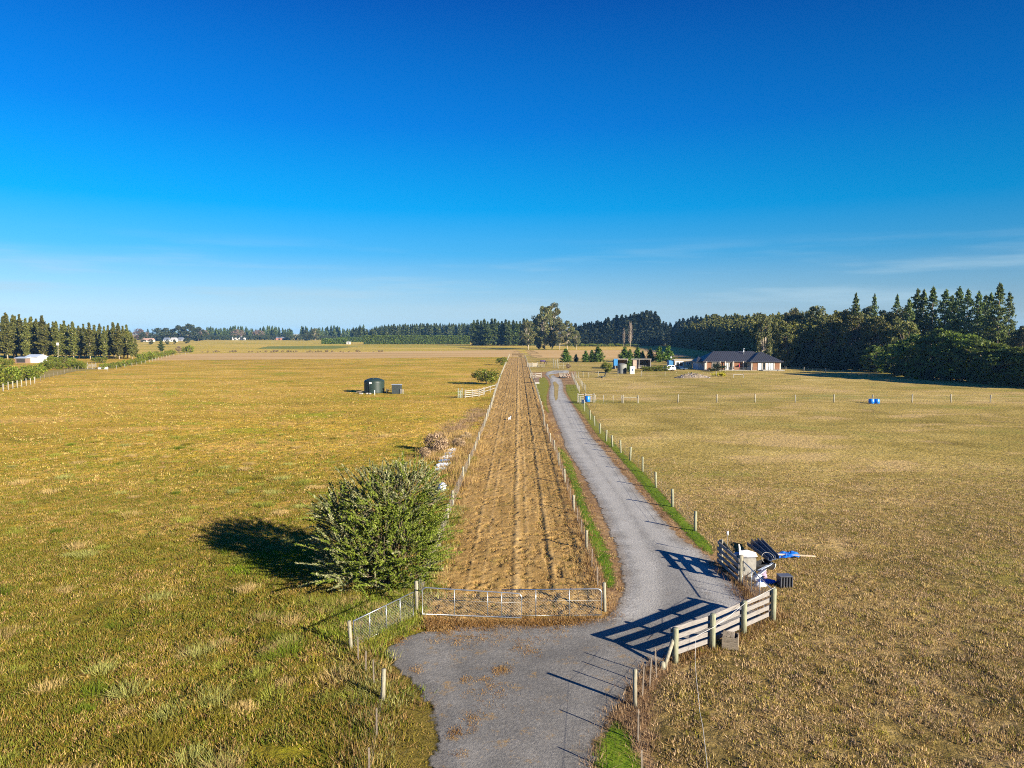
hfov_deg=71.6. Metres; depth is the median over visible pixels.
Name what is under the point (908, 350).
spreading cypress
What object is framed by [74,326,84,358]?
shelterbelt tree
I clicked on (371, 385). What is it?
water tank
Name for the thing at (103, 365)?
boundary bush
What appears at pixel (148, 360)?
boundary fence
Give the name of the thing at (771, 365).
window
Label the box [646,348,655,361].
young conifer
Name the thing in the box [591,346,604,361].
young conifer
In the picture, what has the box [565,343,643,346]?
scrub
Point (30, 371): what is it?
hedge tree
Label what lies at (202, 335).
skyline tree
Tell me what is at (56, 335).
shelterbelt tree
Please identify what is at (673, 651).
board fence
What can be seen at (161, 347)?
cone tree
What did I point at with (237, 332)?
bare tree
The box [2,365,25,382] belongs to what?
hedge tree
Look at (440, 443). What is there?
dead bush
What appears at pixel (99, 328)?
shelterbelt tree
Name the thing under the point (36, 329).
shelterbelt tree
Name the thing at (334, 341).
clipped hedge
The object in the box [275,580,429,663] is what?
verge grass
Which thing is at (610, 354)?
stubble field
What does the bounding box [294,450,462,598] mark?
willow bush
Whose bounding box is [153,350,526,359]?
stubble field
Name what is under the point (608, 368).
round shrub
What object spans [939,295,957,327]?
tall pine
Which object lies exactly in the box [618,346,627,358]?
young conifer
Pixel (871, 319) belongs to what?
dark tree
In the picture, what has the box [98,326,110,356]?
shelterbelt tree
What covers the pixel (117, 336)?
shelterbelt tree
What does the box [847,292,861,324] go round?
tall pine
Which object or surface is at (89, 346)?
shelterbelt tree
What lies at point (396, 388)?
pump shed
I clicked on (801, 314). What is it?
gum tree
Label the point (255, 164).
sky
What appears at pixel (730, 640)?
timber crate
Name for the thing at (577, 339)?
gum
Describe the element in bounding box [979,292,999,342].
tall pine
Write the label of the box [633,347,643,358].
young conifer
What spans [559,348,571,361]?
young conifer
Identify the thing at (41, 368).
hedge tree
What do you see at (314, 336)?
skyline tree
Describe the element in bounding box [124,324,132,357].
shelterbelt tree
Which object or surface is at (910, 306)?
tall pine
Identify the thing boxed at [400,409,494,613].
grass
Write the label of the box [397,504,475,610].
grass
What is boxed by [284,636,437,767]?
grass
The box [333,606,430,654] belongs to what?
grass
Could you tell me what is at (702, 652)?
dead weeds
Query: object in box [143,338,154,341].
village house
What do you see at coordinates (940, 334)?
spreading cypress
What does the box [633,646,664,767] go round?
roadside fence
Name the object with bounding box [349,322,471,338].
distant pine belt
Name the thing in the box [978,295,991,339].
tall pine
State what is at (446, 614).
gate
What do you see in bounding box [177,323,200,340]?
skyline tree
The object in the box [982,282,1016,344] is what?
tall pine
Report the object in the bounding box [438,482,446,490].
white bale
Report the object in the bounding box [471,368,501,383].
paddock bush
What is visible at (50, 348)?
shelterbelt tree
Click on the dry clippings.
(445, 627)
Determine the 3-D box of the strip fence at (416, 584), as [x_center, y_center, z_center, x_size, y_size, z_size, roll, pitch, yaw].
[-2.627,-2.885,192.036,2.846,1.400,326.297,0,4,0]
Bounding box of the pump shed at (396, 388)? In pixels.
[391,384,401,393]
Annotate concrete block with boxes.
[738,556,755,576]
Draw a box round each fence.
[2,377,34,390]
[107,352,187,370]
[347,620,385,767]
[353,592,413,644]
[414,354,509,610]
[525,356,605,611]
[571,373,579,392]
[577,393,594,402]
[579,396,696,530]
[622,394,990,402]
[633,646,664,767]
[664,588,776,668]
[717,539,744,583]
[742,561,770,610]
[750,367,872,373]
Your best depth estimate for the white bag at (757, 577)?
32.80 m
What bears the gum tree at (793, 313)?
on the paddock ground at (776, 420)
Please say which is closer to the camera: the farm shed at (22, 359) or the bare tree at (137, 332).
the farm shed at (22, 359)
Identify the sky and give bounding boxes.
[0,0,1023,333]
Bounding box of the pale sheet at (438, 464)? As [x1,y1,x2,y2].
[436,462,450,466]
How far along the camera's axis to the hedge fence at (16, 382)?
148.67 m
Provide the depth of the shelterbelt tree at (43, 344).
309.89 m
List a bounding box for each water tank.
[364,378,384,393]
[617,363,626,373]
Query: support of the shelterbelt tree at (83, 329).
on the paddock ground at (776, 420)
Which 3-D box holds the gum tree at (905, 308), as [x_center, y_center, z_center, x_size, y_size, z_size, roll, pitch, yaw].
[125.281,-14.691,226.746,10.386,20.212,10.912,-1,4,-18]
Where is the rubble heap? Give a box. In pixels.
[674,372,709,377]
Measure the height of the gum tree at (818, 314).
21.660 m
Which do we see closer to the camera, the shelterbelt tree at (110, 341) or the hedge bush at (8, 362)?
the hedge bush at (8, 362)
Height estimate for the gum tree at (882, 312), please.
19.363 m
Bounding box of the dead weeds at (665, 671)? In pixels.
[574,656,680,767]
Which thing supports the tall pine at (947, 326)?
on the paddock ground at (776, 420)
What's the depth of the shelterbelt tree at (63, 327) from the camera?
314.23 m
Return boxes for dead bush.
[419,447,430,457]
[423,433,448,451]
[452,438,465,447]
[460,432,471,438]
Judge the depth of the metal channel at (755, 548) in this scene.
36.12 m
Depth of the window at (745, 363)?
219.33 m
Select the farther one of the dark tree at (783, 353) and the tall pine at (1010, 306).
the dark tree at (783, 353)
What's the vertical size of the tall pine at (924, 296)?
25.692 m
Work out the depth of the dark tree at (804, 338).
234.39 m
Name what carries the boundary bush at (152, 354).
on the paddock ground at (776, 420)
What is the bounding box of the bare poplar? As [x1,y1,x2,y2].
[628,323,632,342]
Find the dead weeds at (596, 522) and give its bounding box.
[548,422,625,596]
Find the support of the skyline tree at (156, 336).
on the paddock ground at (776, 420)
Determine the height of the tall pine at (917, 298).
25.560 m
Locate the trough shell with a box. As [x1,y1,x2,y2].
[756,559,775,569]
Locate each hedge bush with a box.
[3,358,13,365]
[41,358,52,368]
[47,356,56,360]
[47,360,57,368]
[51,360,60,368]
[63,361,72,368]
[72,359,81,368]
[78,361,87,368]
[91,357,101,362]
[96,356,106,362]
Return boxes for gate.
[422,587,521,617]
[502,588,601,616]
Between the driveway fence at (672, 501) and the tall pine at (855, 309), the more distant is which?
the tall pine at (855, 309)
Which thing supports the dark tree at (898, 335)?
on the paddock ground at (776, 420)
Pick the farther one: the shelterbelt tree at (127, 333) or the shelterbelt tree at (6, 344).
the shelterbelt tree at (127, 333)
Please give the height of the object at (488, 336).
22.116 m
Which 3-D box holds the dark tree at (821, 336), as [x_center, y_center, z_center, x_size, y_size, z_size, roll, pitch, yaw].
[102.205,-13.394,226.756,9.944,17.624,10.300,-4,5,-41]
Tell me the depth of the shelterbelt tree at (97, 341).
316.61 m
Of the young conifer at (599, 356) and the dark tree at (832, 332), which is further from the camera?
the young conifer at (599, 356)
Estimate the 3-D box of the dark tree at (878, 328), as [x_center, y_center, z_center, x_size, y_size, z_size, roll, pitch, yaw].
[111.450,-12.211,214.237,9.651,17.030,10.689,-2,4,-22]
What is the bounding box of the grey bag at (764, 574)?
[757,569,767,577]
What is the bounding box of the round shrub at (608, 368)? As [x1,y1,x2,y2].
[600,361,612,372]
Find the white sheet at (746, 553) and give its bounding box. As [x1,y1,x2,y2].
[738,545,757,556]
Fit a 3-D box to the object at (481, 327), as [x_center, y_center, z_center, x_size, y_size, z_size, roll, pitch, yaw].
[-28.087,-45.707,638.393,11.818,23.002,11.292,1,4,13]
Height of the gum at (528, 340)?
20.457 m
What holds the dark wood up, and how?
on the paddock ground at (776, 420)
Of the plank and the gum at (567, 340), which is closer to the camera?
the plank
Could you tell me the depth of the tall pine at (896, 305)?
220.51 m
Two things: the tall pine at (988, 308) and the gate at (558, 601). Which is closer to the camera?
the gate at (558, 601)
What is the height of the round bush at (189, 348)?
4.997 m
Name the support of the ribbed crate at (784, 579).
on the paddock ground at (776, 420)
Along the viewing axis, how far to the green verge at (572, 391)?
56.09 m
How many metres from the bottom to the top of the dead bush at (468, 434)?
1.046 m
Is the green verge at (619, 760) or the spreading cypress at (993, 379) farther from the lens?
the spreading cypress at (993, 379)
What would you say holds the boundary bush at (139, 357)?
on the paddock ground at (776, 420)
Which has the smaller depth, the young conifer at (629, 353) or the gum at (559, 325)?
the young conifer at (629, 353)
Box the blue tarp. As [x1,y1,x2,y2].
[779,551,799,557]
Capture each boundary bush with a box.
[99,363,107,368]
[135,356,144,363]
[136,352,148,362]
[146,351,156,359]
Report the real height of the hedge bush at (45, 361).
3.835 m
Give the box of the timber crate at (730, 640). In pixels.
[722,631,738,650]
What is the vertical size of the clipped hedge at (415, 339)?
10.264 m
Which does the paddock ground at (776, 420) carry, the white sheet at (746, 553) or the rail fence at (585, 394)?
the rail fence at (585, 394)
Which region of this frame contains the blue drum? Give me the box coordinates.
[585,396,589,401]
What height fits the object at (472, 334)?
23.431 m
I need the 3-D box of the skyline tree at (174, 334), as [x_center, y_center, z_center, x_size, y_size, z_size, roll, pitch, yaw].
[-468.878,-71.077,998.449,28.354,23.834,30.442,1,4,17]
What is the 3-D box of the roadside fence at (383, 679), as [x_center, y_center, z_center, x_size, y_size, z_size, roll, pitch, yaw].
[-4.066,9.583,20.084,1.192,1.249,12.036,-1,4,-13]
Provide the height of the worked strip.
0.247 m
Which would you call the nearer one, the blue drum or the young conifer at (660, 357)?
the blue drum
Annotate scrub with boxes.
[202,350,382,352]
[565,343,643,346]
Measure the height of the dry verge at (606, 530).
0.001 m
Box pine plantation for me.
[669,310,877,366]
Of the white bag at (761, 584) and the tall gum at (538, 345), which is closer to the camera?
the white bag at (761, 584)
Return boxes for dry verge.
[532,371,734,664]
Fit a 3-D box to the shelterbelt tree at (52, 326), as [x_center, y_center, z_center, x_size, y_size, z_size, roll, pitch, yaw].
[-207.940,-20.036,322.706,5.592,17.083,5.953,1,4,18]
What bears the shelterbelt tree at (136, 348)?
on the paddock ground at (776, 420)
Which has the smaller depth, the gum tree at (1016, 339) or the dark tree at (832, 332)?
the gum tree at (1016, 339)
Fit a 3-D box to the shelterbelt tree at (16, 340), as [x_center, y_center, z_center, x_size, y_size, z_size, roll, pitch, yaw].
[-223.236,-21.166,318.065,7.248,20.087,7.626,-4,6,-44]
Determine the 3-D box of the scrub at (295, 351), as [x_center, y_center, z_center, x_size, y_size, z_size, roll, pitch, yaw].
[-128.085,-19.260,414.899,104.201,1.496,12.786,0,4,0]
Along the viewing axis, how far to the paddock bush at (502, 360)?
252.65 m
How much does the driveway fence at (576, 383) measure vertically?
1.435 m
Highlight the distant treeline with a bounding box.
[57,324,560,339]
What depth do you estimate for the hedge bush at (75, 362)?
223.70 m
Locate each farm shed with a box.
[15,357,30,362]
[25,354,47,362]
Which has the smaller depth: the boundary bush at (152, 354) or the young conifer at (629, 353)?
the young conifer at (629, 353)
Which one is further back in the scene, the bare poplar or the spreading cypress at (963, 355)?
the bare poplar
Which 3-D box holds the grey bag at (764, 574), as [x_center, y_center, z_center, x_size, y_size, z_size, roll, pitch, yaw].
[11.778,8.970,33.414,0.445,0.510,0.407,0,4,0]
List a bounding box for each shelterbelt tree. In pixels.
[0,312,17,358]
[0,316,7,356]
[8,314,22,358]
[16,314,23,356]
[18,318,33,355]
[27,316,38,353]
[32,315,51,354]
[33,319,41,353]
[46,323,53,355]
[51,321,59,356]
[51,321,63,356]
[56,320,69,355]
[64,321,81,358]
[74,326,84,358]
[80,324,86,357]
[83,322,97,358]
[91,325,100,356]
[96,324,102,356]
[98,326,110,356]
[106,325,113,358]
[110,322,115,357]
[112,323,125,358]
[120,325,128,358]
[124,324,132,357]
[126,332,136,358]
[133,338,138,356]
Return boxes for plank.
[777,553,815,556]
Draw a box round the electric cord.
[695,587,774,767]
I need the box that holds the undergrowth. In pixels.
[779,349,1014,383]
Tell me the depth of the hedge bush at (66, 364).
223.96 m
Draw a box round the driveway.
[388,370,760,767]
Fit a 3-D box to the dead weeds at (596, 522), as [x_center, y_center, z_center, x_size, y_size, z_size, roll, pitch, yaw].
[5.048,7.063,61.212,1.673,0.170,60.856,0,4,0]
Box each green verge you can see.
[536,377,548,412]
[557,448,615,587]
[565,385,712,554]
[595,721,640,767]
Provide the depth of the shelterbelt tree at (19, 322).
321.89 m
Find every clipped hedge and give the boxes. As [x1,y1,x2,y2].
[321,338,346,343]
[337,337,363,341]
[363,335,469,343]
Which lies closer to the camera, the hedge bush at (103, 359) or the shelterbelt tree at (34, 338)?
the hedge bush at (103, 359)
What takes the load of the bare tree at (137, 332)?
on the paddock ground at (776, 420)
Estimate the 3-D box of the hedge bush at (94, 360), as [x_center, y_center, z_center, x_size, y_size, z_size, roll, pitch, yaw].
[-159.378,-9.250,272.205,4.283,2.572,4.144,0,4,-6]
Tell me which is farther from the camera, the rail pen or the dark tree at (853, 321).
the dark tree at (853, 321)
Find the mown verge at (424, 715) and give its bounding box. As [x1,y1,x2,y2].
[357,650,439,767]
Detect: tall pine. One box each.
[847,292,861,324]
[869,294,878,340]
[890,293,901,327]
[896,298,921,343]
[903,288,926,336]
[915,289,931,333]
[918,286,943,338]
[928,288,960,331]
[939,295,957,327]
[949,286,973,338]
[952,288,979,347]
[971,290,985,349]
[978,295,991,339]
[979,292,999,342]
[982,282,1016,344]
[1000,293,1017,343]
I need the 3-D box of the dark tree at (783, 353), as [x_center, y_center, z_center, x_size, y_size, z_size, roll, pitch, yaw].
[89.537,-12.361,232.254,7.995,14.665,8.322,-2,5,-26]
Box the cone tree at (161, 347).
[157,340,164,350]
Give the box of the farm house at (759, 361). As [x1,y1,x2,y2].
[691,348,784,370]
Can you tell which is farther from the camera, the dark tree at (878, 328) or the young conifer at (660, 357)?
the young conifer at (660, 357)
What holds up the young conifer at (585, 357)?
on the paddock ground at (776, 420)
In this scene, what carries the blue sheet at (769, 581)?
on the paddock ground at (776, 420)
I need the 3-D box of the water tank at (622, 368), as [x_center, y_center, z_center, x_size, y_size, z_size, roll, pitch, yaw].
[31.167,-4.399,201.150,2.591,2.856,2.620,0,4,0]
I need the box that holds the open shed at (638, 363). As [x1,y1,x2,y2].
[613,359,650,368]
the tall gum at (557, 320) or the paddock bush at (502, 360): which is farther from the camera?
the tall gum at (557, 320)
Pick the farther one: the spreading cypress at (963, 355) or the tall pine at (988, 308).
the tall pine at (988, 308)
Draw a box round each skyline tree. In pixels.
[139,331,147,341]
[148,328,165,340]
[158,327,171,337]
[167,325,188,337]
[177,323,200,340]
[190,327,207,340]
[301,330,310,340]
[310,328,319,340]
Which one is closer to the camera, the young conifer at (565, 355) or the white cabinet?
the white cabinet
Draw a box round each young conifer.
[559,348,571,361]
[581,351,589,361]
[588,350,595,361]
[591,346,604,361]
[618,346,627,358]
[625,349,632,358]
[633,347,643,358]
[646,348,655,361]
[653,346,664,361]
[663,345,674,361]
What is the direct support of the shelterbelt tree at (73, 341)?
on the paddock ground at (776, 420)
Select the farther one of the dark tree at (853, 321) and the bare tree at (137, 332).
the bare tree at (137, 332)
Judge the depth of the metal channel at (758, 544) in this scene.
36.58 m
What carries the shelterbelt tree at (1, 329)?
on the paddock ground at (776, 420)
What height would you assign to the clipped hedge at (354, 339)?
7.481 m
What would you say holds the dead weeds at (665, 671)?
on the paddock ground at (776, 420)
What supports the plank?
on the paddock ground at (776, 420)
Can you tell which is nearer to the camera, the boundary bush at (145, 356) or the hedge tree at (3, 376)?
the hedge tree at (3, 376)
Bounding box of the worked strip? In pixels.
[418,357,607,621]
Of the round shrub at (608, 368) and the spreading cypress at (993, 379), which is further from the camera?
the round shrub at (608, 368)
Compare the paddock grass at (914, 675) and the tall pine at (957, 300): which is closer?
the paddock grass at (914, 675)
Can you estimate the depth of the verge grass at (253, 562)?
35.27 m
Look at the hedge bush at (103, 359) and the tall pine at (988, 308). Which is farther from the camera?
the hedge bush at (103, 359)
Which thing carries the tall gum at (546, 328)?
on the paddock ground at (776, 420)
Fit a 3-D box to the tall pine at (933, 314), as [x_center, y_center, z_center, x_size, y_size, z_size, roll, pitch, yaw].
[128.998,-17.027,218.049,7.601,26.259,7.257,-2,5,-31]
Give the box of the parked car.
[662,365,675,370]
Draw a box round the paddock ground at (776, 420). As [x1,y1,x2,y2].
[0,334,1023,767]
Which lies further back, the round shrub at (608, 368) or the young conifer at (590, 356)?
the young conifer at (590, 356)
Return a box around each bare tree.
[132,328,147,341]
[230,329,245,335]
[252,330,263,336]
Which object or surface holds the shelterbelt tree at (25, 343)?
on the paddock ground at (776, 420)
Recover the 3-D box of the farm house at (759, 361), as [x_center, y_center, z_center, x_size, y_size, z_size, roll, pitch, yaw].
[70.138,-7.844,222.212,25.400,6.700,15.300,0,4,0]
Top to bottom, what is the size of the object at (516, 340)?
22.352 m
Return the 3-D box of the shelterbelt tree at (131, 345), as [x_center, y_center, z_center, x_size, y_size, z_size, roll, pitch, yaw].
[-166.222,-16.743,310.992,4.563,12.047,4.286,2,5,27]
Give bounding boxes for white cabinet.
[630,366,634,373]
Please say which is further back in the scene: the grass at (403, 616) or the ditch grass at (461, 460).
the ditch grass at (461, 460)
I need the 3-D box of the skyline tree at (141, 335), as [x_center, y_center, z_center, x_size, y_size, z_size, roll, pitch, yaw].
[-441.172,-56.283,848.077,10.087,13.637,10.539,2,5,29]
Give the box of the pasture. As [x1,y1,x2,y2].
[259,346,356,348]
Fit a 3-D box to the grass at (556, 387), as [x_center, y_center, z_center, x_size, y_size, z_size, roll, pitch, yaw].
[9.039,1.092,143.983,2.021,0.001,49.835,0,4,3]
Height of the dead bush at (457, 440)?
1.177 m
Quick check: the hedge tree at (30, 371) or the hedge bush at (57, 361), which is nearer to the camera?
the hedge tree at (30, 371)
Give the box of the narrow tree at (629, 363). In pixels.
[627,356,631,371]
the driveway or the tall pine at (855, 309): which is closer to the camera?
the driveway
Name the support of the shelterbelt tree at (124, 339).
on the paddock ground at (776, 420)
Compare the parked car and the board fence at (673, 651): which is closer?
the board fence at (673, 651)
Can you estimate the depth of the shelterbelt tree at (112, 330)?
320.26 m
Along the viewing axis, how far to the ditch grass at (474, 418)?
89.99 m
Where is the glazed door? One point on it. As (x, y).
(678, 364)
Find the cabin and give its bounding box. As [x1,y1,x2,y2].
[667,359,692,367]
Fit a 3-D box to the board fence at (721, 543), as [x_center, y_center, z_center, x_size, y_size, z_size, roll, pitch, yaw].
[10.524,8.478,34.003,0.436,1.440,2.861,0,4,-3]
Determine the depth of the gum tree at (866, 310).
239.07 m
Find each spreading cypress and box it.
[859,345,890,372]
[873,344,911,373]
[887,333,944,378]
[908,328,975,379]
[928,333,998,380]
[948,337,1010,383]
[967,346,1023,385]
[990,346,1023,385]
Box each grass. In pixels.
[0,375,495,493]
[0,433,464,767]
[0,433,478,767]
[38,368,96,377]
[171,540,372,597]
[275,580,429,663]
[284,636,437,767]
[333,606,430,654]
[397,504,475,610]
[399,428,492,486]
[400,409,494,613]
[418,407,492,439]
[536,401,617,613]
[553,381,558,399]
[641,457,1023,767]
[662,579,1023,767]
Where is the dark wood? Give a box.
[567,310,698,345]
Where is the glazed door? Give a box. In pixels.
[675,361,683,367]
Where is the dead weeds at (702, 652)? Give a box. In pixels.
[659,618,786,667]
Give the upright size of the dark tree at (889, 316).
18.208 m
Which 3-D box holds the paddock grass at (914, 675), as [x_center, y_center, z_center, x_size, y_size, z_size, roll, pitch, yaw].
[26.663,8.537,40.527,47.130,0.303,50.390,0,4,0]
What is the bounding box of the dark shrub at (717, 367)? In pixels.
[712,363,726,370]
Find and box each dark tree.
[764,320,787,358]
[772,324,799,367]
[794,319,805,329]
[796,325,822,367]
[807,319,834,361]
[814,314,849,368]
[827,315,855,353]
[839,314,871,365]
[851,311,879,347]
[860,315,895,353]
[882,312,905,332]
[886,316,919,348]
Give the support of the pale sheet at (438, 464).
on the paddock ground at (776, 420)
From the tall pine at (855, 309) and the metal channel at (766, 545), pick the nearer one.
the metal channel at (766, 545)
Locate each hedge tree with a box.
[0,365,21,384]
[0,366,14,384]
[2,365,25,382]
[14,365,35,379]
[24,365,40,379]
[33,363,47,377]
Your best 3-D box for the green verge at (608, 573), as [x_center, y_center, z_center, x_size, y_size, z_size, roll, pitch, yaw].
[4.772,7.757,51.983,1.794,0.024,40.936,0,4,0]
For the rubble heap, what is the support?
on the paddock ground at (776, 420)
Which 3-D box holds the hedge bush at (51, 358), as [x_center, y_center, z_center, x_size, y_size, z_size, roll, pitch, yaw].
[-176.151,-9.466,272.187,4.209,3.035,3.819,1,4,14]
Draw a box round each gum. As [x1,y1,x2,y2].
[519,320,536,349]
[528,315,543,348]
[534,306,553,348]
[544,302,562,348]
[552,321,567,349]
[560,320,574,349]
[572,330,580,346]
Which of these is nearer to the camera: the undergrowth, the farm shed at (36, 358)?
the undergrowth
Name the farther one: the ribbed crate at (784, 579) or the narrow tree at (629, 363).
the narrow tree at (629, 363)
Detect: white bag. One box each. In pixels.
[752,574,762,581]
[754,582,766,587]
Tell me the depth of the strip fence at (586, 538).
45.63 m
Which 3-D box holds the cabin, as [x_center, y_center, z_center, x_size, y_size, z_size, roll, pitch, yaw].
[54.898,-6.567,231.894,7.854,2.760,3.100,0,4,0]
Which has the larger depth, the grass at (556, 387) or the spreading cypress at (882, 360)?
the spreading cypress at (882, 360)
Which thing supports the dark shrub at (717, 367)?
on the paddock ground at (776, 420)
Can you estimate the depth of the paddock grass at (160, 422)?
86.73 m
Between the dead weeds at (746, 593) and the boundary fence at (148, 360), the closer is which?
the dead weeds at (746, 593)
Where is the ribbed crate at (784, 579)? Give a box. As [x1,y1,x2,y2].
[776,573,792,587]
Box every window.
[744,362,747,369]
[766,363,773,368]
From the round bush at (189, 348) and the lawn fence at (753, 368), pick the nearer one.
the lawn fence at (753, 368)
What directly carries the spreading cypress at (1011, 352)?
on the paddock ground at (776, 420)
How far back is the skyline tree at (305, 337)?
1044.67 m
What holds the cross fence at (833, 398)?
on the paddock ground at (776, 420)
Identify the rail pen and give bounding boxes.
[464,387,483,397]
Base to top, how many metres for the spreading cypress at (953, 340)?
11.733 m
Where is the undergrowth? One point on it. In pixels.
(827, 361)
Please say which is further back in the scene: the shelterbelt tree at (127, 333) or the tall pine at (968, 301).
the shelterbelt tree at (127, 333)
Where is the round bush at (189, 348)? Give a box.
[185,344,194,352]
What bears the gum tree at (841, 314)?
on the paddock ground at (776, 420)
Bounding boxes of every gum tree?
[754,313,772,355]
[783,307,804,323]
[795,310,815,322]
[800,305,830,326]
[836,309,854,322]
[857,306,873,326]
[873,309,893,342]
[897,307,911,320]
[1005,325,1023,347]
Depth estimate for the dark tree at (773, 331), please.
241.93 m
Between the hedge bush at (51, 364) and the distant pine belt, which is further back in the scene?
the distant pine belt
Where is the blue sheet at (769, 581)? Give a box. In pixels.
[757,579,775,583]
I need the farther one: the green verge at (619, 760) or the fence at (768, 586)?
the fence at (768, 586)
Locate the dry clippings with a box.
[378,621,571,756]
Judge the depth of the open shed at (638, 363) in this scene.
231.18 m
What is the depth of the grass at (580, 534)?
41.99 m
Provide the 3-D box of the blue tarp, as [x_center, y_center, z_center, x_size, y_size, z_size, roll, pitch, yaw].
[14.128,8.783,36.535,1.482,0.159,1.029,0,4,0]
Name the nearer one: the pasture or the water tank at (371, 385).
the water tank at (371, 385)
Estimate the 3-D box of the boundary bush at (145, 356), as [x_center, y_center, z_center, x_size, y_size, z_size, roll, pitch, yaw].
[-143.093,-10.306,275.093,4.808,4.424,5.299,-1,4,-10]
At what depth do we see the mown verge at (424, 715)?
20.43 m
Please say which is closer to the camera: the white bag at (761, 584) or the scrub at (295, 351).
the white bag at (761, 584)
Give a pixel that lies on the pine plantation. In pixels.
(716, 332)
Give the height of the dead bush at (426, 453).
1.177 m
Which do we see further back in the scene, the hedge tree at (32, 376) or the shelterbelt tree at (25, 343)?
the shelterbelt tree at (25, 343)
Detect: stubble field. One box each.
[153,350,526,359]
[526,349,685,358]
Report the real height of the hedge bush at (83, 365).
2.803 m
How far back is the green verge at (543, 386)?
144.13 m
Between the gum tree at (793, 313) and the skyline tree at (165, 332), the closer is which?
the gum tree at (793, 313)
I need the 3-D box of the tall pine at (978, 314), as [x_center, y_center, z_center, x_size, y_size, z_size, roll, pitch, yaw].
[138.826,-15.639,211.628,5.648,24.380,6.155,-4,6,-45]
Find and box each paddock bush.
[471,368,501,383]
[496,357,507,364]
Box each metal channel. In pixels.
[747,542,771,560]
[751,539,775,559]
[757,538,778,558]
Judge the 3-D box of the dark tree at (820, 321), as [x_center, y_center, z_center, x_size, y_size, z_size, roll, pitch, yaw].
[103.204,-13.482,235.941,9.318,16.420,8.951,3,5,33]
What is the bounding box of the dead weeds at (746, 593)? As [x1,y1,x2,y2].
[707,559,799,623]
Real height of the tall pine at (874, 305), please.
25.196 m
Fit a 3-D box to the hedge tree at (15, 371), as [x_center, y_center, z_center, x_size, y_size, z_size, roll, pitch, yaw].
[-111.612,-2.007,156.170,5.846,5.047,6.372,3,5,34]

